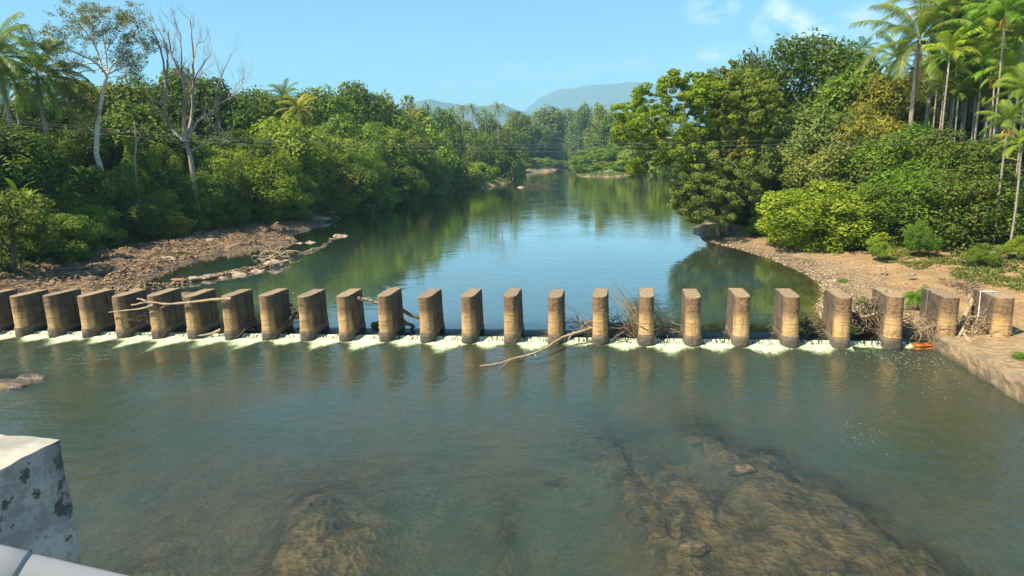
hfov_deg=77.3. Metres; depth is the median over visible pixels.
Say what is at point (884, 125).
leafy tree
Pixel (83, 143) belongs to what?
leafy tree
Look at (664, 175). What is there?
bush
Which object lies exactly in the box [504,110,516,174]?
coconut palm
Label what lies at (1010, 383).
retaining wall
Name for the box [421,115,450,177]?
leafy tree
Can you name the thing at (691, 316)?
weir pier
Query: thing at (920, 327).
root heap
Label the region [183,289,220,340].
weir pier
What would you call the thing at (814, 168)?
bush
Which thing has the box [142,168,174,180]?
banana plant
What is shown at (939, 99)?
areca palm
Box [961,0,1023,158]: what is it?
areca palm
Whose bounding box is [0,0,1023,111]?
sky
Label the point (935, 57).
areca palm
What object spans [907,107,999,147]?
bush
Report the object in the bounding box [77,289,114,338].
weir pier
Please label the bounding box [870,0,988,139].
coconut palm
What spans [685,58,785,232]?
rusty tree
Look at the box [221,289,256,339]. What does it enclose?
weir pier
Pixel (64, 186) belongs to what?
banana plant
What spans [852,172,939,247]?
bush
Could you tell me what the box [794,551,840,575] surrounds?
rock
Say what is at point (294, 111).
leafy tree
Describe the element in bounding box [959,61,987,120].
areca palm
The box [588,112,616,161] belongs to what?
leafy tree
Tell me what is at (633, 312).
twig tangle
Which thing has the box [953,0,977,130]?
areca palm
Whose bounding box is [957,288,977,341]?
twisted root
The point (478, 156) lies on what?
bush
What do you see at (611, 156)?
leafy tree
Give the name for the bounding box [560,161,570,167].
bush
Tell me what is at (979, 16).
areca palm
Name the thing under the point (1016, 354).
weed
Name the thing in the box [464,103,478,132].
coconut palm
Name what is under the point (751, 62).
leafy tree
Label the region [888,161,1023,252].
bush
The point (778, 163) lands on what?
bush
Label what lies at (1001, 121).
areca palm
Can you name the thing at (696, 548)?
rock
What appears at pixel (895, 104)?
leafy tree
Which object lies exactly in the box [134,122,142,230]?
slender tree
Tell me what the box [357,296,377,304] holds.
slanting beam
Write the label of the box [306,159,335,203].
leafy tree
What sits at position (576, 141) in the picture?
leafy tree
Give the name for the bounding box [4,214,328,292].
broken stones
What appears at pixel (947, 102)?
areca palm
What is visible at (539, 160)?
bush
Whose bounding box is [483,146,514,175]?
bush
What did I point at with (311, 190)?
bush
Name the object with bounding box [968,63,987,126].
areca palm
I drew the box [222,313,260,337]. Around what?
debris tangle
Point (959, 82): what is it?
areca palm
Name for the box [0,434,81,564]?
parapet post
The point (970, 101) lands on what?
areca palm
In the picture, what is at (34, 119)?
leafy tree
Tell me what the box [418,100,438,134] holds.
leafy tree
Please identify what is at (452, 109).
coconut palm
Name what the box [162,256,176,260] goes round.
rock
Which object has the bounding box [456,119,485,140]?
leafy tree
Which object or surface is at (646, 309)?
weir pier
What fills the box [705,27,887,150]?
leafy tree
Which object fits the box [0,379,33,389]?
rock
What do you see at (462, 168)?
bush
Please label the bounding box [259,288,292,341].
weir pier
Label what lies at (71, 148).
leafy tree
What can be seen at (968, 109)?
leafy tree
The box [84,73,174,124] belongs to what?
leafy tree
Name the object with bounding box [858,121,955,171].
leafy tree
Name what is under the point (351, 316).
weir pier
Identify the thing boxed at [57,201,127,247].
bush
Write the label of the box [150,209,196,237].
bush
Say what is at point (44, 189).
banana plant
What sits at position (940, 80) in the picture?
areca palm
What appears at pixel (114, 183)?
bush
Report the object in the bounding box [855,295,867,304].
weed
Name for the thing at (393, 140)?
leafy tree
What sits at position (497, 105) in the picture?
coconut palm
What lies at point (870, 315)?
pale root
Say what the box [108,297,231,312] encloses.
forked branch
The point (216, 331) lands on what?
crossing log
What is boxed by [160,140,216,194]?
leafy tree
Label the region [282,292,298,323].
debris tangle
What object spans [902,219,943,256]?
bush
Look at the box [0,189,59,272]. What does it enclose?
leafy tree
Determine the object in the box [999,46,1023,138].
areca palm
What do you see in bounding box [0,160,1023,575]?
ground
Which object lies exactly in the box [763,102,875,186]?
leafy tree
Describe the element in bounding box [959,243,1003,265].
bush
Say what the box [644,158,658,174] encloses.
leafy tree
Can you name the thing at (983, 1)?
areca palm
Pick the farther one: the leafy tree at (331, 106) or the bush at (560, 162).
the bush at (560, 162)
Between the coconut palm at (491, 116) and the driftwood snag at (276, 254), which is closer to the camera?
the driftwood snag at (276, 254)
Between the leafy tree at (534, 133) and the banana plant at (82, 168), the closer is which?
the banana plant at (82, 168)
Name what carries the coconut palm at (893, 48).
on the ground at (768, 518)
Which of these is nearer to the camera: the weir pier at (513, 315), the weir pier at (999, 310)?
the weir pier at (999, 310)
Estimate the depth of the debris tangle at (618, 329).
38.83 m
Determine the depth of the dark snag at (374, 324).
42.62 m
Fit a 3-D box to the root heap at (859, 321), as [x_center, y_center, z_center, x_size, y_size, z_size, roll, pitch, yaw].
[20.812,1.153,37.325,4.627,2.511,4.157,3,12,22]
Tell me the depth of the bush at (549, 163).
503.79 m
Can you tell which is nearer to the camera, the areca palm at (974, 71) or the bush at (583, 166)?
the areca palm at (974, 71)
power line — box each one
[0,118,1014,143]
[0,123,985,151]
[1,120,985,146]
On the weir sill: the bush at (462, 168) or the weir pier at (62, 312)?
the weir pier at (62, 312)
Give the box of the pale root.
[857,312,876,318]
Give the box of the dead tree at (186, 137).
[142,4,253,228]
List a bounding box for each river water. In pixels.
[0,335,1023,575]
[132,168,823,325]
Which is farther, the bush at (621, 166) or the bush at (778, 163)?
the bush at (621, 166)
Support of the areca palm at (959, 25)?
on the ground at (768, 518)
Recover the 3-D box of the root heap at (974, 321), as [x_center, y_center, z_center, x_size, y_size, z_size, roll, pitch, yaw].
[26.137,1.506,35.464,3.670,2.578,3.270,-12,15,-40]
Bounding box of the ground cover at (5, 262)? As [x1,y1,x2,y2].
[0,175,266,278]
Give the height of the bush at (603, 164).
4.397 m
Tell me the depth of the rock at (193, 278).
62.32 m
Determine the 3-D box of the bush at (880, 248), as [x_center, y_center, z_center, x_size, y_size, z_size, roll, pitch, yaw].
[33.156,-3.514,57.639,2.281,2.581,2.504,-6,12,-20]
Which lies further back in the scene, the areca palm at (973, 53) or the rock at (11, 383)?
the areca palm at (973, 53)
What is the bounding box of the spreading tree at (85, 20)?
[18,0,176,193]
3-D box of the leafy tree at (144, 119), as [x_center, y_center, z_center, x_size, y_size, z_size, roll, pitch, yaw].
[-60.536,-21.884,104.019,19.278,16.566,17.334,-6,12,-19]
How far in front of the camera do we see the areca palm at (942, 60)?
72.44 m
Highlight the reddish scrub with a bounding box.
[933,272,997,300]
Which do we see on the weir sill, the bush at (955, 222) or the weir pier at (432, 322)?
the weir pier at (432, 322)
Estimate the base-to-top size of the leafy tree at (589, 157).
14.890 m
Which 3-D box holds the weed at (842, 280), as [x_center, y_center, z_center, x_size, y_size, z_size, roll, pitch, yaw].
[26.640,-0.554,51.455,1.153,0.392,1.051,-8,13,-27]
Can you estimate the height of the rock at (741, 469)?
0.256 m
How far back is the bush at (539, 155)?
599.09 m
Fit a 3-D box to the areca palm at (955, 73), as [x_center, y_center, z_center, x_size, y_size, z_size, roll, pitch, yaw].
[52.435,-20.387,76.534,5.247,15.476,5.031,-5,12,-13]
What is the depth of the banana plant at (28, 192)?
73.06 m
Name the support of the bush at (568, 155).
on the ground at (768, 518)
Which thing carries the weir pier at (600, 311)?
on the weir sill
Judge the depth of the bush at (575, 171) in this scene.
375.95 m
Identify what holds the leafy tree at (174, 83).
on the ground at (768, 518)
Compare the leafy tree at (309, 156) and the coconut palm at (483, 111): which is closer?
the leafy tree at (309, 156)
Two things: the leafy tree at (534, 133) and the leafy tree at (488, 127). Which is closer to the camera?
the leafy tree at (488, 127)
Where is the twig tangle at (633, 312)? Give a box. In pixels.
[533,281,682,338]
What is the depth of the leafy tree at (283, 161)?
114.40 m
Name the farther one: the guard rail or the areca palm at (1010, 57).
the areca palm at (1010, 57)
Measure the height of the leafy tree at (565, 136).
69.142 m
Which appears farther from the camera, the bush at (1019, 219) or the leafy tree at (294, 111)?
the leafy tree at (294, 111)
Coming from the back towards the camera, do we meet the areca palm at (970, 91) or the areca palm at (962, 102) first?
the areca palm at (962, 102)
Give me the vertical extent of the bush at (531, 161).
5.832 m
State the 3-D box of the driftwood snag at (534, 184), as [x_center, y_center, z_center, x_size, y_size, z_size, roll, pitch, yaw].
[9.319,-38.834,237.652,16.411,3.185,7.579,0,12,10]
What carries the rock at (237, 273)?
on the ground at (768, 518)
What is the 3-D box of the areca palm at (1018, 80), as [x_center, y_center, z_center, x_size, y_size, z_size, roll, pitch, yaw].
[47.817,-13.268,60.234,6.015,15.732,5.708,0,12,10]
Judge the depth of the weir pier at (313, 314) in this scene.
41.53 m
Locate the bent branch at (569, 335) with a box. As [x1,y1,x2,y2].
[480,320,592,370]
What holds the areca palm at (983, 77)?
on the ground at (768, 518)
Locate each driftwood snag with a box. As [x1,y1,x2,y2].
[251,243,300,259]
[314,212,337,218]
[515,179,554,186]
[829,269,858,276]
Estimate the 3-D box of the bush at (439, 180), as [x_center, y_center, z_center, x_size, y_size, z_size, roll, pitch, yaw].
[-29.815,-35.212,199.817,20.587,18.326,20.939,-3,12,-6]
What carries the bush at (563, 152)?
on the ground at (768, 518)
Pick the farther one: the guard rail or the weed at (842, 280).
the weed at (842, 280)
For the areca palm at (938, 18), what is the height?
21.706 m
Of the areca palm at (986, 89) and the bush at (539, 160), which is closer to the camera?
the areca palm at (986, 89)
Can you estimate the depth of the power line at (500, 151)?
67.36 m
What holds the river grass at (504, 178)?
on the ground at (768, 518)
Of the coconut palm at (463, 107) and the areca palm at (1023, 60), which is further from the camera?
the coconut palm at (463, 107)
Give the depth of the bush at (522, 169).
438.24 m
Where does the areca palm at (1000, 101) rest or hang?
on the ground at (768, 518)
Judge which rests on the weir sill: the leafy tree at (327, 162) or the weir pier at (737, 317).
the weir pier at (737, 317)
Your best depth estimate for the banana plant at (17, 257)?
66.57 m
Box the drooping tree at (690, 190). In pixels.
[666,150,771,239]
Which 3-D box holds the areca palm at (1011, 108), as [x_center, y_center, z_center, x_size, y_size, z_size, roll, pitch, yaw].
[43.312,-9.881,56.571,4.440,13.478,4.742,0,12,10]
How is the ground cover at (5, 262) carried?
on the ground at (768, 518)
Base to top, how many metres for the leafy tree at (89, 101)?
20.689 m
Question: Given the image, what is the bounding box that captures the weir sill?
[2,323,928,345]
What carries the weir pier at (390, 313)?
on the weir sill
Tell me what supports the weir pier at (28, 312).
on the weir sill
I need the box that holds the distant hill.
[400,99,595,131]
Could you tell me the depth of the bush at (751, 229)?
77.96 m
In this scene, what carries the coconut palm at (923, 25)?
on the ground at (768, 518)
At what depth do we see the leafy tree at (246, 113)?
127.70 m
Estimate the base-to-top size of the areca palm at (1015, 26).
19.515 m
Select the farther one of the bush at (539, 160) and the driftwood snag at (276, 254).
the bush at (539, 160)
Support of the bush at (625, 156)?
on the ground at (768, 518)
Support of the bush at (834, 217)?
on the ground at (768, 518)
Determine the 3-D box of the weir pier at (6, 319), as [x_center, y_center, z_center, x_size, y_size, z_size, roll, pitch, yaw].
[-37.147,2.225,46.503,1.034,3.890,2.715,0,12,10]
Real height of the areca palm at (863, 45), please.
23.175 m
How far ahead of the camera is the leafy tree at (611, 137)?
377.74 m
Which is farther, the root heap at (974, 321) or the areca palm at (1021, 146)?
the areca palm at (1021, 146)
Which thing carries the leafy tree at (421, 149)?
on the ground at (768, 518)
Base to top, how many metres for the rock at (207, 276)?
0.422 m
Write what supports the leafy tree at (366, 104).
on the ground at (768, 518)
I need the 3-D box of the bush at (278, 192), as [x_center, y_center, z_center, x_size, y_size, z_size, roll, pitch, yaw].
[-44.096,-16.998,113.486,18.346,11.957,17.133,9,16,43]
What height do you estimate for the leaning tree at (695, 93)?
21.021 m
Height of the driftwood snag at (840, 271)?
1.253 m
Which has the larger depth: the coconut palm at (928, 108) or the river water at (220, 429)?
the coconut palm at (928, 108)
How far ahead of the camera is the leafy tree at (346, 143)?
145.70 m
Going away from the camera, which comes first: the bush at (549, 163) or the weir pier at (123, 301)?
the weir pier at (123, 301)
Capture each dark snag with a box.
[371,321,378,327]
[401,318,415,329]
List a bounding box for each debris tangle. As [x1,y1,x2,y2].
[115,300,149,326]
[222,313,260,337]
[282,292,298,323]
[564,305,682,342]
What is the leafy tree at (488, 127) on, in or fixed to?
on the ground at (768, 518)
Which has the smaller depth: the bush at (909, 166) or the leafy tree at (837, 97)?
the bush at (909, 166)
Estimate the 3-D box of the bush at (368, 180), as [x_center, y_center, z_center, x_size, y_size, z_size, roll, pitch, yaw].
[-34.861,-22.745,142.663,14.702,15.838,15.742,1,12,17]
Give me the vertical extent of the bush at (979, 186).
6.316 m
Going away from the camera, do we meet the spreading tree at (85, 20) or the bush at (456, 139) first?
the spreading tree at (85, 20)
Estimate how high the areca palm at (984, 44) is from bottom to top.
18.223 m
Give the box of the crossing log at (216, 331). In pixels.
[198,328,221,335]
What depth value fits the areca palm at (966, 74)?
75.01 m
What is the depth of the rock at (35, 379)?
35.67 m
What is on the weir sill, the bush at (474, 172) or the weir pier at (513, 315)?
the weir pier at (513, 315)
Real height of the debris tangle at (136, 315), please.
2.037 m
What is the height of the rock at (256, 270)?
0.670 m
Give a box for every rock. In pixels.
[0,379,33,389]
[13,373,46,388]
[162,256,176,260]
[188,276,200,280]
[199,274,214,278]
[230,271,246,275]
[251,268,262,271]
[263,259,283,266]
[309,216,330,220]
[333,234,347,236]
[674,540,711,556]
[725,464,757,475]
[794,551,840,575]
[820,503,829,509]
[911,342,932,348]
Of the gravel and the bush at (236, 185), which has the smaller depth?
the gravel
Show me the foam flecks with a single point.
(841, 375)
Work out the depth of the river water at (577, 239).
71.17 m
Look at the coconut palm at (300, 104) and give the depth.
137.30 m
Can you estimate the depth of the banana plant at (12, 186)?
71.77 m
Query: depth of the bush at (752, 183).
88.80 m
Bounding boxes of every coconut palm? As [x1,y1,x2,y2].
[0,12,58,145]
[0,23,96,209]
[0,52,60,129]
[267,79,304,113]
[274,93,322,129]
[404,107,423,127]
[446,106,458,117]
[453,113,463,129]
[454,103,468,130]
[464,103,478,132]
[471,112,484,128]
[477,105,491,132]
[486,111,497,133]
[489,102,505,146]
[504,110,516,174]
[563,107,573,133]
[849,0,990,132]
[862,31,930,86]
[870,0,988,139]
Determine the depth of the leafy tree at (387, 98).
216.75 m
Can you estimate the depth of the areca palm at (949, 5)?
72.25 m
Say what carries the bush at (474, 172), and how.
on the ground at (768, 518)
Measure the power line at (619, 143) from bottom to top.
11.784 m
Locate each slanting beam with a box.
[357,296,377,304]
[400,306,419,319]
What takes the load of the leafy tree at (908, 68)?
on the ground at (768, 518)
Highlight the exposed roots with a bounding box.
[700,229,729,240]
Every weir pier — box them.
[0,289,17,334]
[9,289,48,337]
[43,289,80,337]
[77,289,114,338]
[112,289,149,339]
[147,288,185,339]
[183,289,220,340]
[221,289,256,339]
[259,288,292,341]
[297,289,328,341]
[336,289,365,342]
[377,288,404,342]
[418,289,444,343]
[461,288,483,344]
[503,288,523,344]
[547,289,565,345]
[592,288,608,346]
[637,288,654,346]
[681,289,701,347]
[725,288,749,348]
[772,288,799,348]
[821,289,851,349]
[869,288,903,350]
[918,288,959,336]
[969,288,1014,336]
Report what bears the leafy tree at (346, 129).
on the ground at (768, 518)
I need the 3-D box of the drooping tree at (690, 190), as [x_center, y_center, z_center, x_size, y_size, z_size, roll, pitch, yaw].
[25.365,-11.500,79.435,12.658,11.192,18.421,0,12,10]
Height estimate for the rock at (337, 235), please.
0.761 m
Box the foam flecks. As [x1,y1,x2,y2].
[338,351,964,562]
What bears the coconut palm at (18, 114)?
on the ground at (768, 518)
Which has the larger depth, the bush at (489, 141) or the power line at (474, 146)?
the bush at (489, 141)
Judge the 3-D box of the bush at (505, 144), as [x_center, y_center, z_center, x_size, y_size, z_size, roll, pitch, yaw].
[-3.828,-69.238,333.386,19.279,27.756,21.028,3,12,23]
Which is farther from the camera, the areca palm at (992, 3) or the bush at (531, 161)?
the bush at (531, 161)
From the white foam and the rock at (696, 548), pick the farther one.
the white foam
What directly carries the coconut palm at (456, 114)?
on the ground at (768, 518)
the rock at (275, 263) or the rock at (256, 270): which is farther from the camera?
the rock at (275, 263)
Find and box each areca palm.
[850,35,878,55]
[918,0,967,130]
[918,26,982,149]
[919,37,980,135]
[923,63,951,130]
[924,66,966,132]
[928,8,989,136]
[932,84,962,113]
[933,0,973,124]
[934,51,976,117]
[934,71,975,138]
[936,74,980,141]
[937,0,981,127]
[944,54,989,141]
[945,29,1015,139]
[946,0,1000,140]
[946,82,991,136]
[951,88,1000,137]
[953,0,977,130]
[953,25,996,132]
[956,70,997,139]
[959,43,1023,138]
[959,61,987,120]
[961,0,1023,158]
[963,16,1023,138]
[964,66,992,102]
[965,77,1007,136]
[966,0,1002,131]
[967,70,991,134]
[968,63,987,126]
[971,0,1011,132]
[974,52,1009,138]
[975,23,1020,140]
[976,98,1023,245]
[978,73,1015,142]
[979,49,1023,153]
[982,15,1023,138]
[984,62,1023,182]
[986,0,1022,130]
[988,0,1023,170]
[990,87,1022,143]
[991,123,1023,239]
[993,29,1020,137]
[996,68,1002,144]
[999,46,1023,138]
[999,81,1023,156]
[1002,15,1023,160]
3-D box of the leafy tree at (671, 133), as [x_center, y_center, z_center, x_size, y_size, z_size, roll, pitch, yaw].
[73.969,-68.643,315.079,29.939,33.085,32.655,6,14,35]
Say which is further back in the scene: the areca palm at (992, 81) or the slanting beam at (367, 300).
the areca palm at (992, 81)
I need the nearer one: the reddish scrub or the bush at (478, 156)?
the reddish scrub
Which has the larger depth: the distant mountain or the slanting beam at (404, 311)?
the distant mountain
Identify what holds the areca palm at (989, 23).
on the ground at (768, 518)
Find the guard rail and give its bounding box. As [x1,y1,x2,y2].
[0,544,127,575]
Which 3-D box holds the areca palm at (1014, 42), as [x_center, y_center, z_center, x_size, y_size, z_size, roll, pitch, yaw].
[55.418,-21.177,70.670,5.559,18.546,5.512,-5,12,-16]
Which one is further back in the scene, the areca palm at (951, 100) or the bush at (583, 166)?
the bush at (583, 166)
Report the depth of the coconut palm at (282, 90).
158.71 m
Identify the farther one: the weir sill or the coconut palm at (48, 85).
the coconut palm at (48, 85)
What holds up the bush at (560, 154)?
on the ground at (768, 518)
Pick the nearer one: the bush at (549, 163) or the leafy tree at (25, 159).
the leafy tree at (25, 159)
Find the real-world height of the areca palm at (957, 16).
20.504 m
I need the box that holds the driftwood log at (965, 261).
[959,258,992,264]
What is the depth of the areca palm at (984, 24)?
71.83 m
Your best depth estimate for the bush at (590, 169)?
351.30 m
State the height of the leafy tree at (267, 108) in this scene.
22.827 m
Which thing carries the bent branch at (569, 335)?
in the river water at (220, 429)
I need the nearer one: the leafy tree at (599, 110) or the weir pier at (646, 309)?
the weir pier at (646, 309)
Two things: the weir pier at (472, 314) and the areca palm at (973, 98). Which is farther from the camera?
the areca palm at (973, 98)
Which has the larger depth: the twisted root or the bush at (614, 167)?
the bush at (614, 167)
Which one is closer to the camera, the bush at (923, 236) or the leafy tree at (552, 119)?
the bush at (923, 236)
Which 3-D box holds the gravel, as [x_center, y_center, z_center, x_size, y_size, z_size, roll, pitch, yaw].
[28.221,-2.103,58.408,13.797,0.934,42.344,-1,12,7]
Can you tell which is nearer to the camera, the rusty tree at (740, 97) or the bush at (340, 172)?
the rusty tree at (740, 97)
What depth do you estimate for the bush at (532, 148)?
542.86 m
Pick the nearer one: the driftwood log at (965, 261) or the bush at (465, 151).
the driftwood log at (965, 261)
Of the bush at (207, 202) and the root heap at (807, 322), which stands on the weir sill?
the root heap at (807, 322)
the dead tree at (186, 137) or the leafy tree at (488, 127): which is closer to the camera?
the dead tree at (186, 137)
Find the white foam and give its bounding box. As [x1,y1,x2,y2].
[0,330,912,354]
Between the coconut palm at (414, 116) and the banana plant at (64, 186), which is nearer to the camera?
the banana plant at (64, 186)
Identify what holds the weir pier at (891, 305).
on the weir sill
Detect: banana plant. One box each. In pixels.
[0,178,42,210]
[10,208,19,261]
[15,189,52,208]
[33,168,70,217]
[36,179,87,212]
[64,165,105,193]
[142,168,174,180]
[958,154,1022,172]
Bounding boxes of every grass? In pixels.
[471,169,627,186]
[842,161,1023,292]
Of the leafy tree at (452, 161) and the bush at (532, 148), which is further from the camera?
the bush at (532, 148)
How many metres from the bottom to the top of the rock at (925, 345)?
0.337 m
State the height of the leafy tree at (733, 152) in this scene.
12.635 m
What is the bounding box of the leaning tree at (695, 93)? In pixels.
[609,68,728,236]
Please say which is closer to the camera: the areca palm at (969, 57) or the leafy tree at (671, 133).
the areca palm at (969, 57)
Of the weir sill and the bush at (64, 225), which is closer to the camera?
the weir sill
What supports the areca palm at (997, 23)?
on the ground at (768, 518)
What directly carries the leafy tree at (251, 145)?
on the ground at (768, 518)
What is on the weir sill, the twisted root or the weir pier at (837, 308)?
the weir pier at (837, 308)
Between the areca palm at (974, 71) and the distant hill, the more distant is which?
the distant hill
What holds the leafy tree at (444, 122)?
on the ground at (768, 518)
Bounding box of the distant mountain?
[524,82,706,132]
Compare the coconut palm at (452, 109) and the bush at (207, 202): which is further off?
the coconut palm at (452, 109)
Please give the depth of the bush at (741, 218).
87.25 m
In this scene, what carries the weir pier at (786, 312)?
on the weir sill
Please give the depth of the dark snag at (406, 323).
41.73 m
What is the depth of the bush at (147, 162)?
95.12 m
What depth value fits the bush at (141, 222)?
86.18 m
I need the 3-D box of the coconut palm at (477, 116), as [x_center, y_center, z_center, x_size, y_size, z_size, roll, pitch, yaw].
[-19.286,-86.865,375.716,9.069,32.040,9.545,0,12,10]
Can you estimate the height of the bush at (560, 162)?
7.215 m
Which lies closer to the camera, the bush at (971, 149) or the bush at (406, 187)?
the bush at (971, 149)
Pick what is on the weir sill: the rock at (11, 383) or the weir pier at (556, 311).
the weir pier at (556, 311)
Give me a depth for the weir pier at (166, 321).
43.53 m
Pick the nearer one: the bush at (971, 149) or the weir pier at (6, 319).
the weir pier at (6, 319)
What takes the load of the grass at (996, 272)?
on the ground at (768, 518)
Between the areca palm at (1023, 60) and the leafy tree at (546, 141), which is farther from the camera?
the leafy tree at (546, 141)
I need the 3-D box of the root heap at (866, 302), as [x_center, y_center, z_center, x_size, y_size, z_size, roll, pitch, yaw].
[20.826,0.611,37.358,3.799,2.684,3.760,-3,12,-7]
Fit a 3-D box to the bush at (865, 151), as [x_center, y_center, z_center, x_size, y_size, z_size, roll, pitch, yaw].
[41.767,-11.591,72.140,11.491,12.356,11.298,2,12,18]
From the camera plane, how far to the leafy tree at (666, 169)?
218.42 m
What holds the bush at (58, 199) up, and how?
on the ground at (768, 518)
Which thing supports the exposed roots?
on the ground at (768, 518)
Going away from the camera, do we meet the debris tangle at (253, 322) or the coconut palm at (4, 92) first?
the debris tangle at (253, 322)
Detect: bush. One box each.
[0,213,104,261]
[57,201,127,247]
[69,160,146,232]
[99,202,178,240]
[121,136,186,214]
[149,166,237,229]
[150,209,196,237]
[206,157,253,228]
[221,158,315,222]
[281,180,323,218]
[308,161,361,215]
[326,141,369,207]
[330,151,390,213]
[378,149,430,203]
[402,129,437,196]
[404,149,449,196]
[430,146,469,190]
[440,125,465,160]
[455,160,483,187]
[460,143,473,159]
[462,132,485,150]
[462,147,493,168]
[480,132,502,154]
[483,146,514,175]
[491,128,522,178]
[519,141,538,156]
[520,163,530,171]
[526,157,537,164]
[532,151,550,157]
[532,158,547,163]
[540,158,556,166]
[549,160,567,167]
[553,141,565,160]
[554,151,563,159]
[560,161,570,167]
[566,143,570,160]
[568,165,579,173]
[576,161,592,172]
[582,133,606,155]
[582,165,602,170]
[602,165,624,170]
[615,148,643,166]
[649,140,680,176]
[722,183,774,224]
[736,160,771,214]
[745,217,774,235]
[748,126,835,232]
[754,180,890,254]
[779,139,900,233]
[831,128,933,203]
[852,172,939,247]
[853,152,997,245]
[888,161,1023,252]
[900,126,1023,231]
[902,285,929,309]
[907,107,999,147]
[956,107,1023,159]
[958,170,1023,216]
[985,188,1023,239]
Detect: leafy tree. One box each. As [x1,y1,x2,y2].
[0,96,94,135]
[0,119,74,198]
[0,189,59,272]
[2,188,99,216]
[7,125,83,189]
[12,72,127,125]
[49,121,122,192]
[83,99,200,183]
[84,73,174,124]
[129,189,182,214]
[144,64,236,143]
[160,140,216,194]
[169,139,252,195]
[174,71,268,156]
[198,126,280,188]
[234,85,292,126]
[247,113,337,189]
[249,143,311,206]
[269,95,309,124]
[286,121,368,162]
[288,83,370,133]
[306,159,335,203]
[313,110,388,161]
[336,80,403,134]
[357,118,413,178]
[362,143,392,196]
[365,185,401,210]
[370,88,401,115]
[378,110,429,147]
[394,94,428,136]
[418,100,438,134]
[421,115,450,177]
[427,129,459,190]
[432,106,460,136]
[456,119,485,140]
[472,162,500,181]
[475,117,506,136]
[499,117,530,174]
[505,110,543,156]
[528,104,568,159]
[536,124,558,158]
[562,109,576,149]
[564,102,594,156]
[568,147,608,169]
[583,102,606,148]
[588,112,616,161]
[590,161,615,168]
[594,143,627,161]
[606,110,642,149]
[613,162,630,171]
[626,114,677,174]
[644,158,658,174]
[648,131,710,183]
[698,137,758,184]
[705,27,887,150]
[706,44,781,153]
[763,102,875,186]
[797,56,896,121]
[804,101,917,183]
[837,72,940,133]
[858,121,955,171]
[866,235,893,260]
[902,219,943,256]
[903,59,1018,116]
[906,75,980,117]
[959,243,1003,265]
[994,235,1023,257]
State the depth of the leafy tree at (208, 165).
107.87 m
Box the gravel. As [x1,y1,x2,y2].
[707,236,972,323]
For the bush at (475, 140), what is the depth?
289.52 m
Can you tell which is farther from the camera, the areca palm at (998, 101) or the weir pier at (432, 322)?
the areca palm at (998, 101)
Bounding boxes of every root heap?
[763,306,852,340]
[849,272,889,329]
[850,290,918,334]
[902,292,970,343]
[957,295,1018,338]
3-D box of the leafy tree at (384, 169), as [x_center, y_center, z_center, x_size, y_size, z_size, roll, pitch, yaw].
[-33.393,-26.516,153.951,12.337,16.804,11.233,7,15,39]
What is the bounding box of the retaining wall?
[926,333,1023,404]
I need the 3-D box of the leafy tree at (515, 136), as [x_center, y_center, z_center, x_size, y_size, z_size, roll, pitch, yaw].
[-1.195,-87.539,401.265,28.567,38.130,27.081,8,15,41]
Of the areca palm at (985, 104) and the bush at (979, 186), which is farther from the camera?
the areca palm at (985, 104)
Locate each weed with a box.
[836,278,849,282]
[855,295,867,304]
[1010,351,1023,360]
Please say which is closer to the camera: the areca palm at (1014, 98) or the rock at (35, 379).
the rock at (35, 379)
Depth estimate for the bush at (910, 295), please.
40.79 m
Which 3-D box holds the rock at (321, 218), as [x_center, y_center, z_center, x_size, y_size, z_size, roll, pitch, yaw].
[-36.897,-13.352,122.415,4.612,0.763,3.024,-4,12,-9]
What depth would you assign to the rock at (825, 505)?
20.81 m
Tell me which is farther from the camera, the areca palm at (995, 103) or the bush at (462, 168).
the bush at (462, 168)
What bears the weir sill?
on the ground at (768, 518)
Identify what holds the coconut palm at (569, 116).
on the ground at (768, 518)
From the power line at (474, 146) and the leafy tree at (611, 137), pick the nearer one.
the power line at (474, 146)
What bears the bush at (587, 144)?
on the ground at (768, 518)
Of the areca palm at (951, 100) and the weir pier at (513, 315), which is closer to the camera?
the weir pier at (513, 315)
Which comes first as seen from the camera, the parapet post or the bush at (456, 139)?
the parapet post
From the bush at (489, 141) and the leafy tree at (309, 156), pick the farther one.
the bush at (489, 141)
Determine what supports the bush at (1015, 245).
on the ground at (768, 518)
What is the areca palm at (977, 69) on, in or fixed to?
on the ground at (768, 518)
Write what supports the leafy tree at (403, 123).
on the ground at (768, 518)
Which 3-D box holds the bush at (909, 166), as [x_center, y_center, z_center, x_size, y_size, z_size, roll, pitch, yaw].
[42.964,-9.015,65.270,13.889,9.687,12.971,-5,12,-13]
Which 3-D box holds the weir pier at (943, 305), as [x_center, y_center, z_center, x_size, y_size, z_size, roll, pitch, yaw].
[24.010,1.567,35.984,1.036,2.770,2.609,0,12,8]

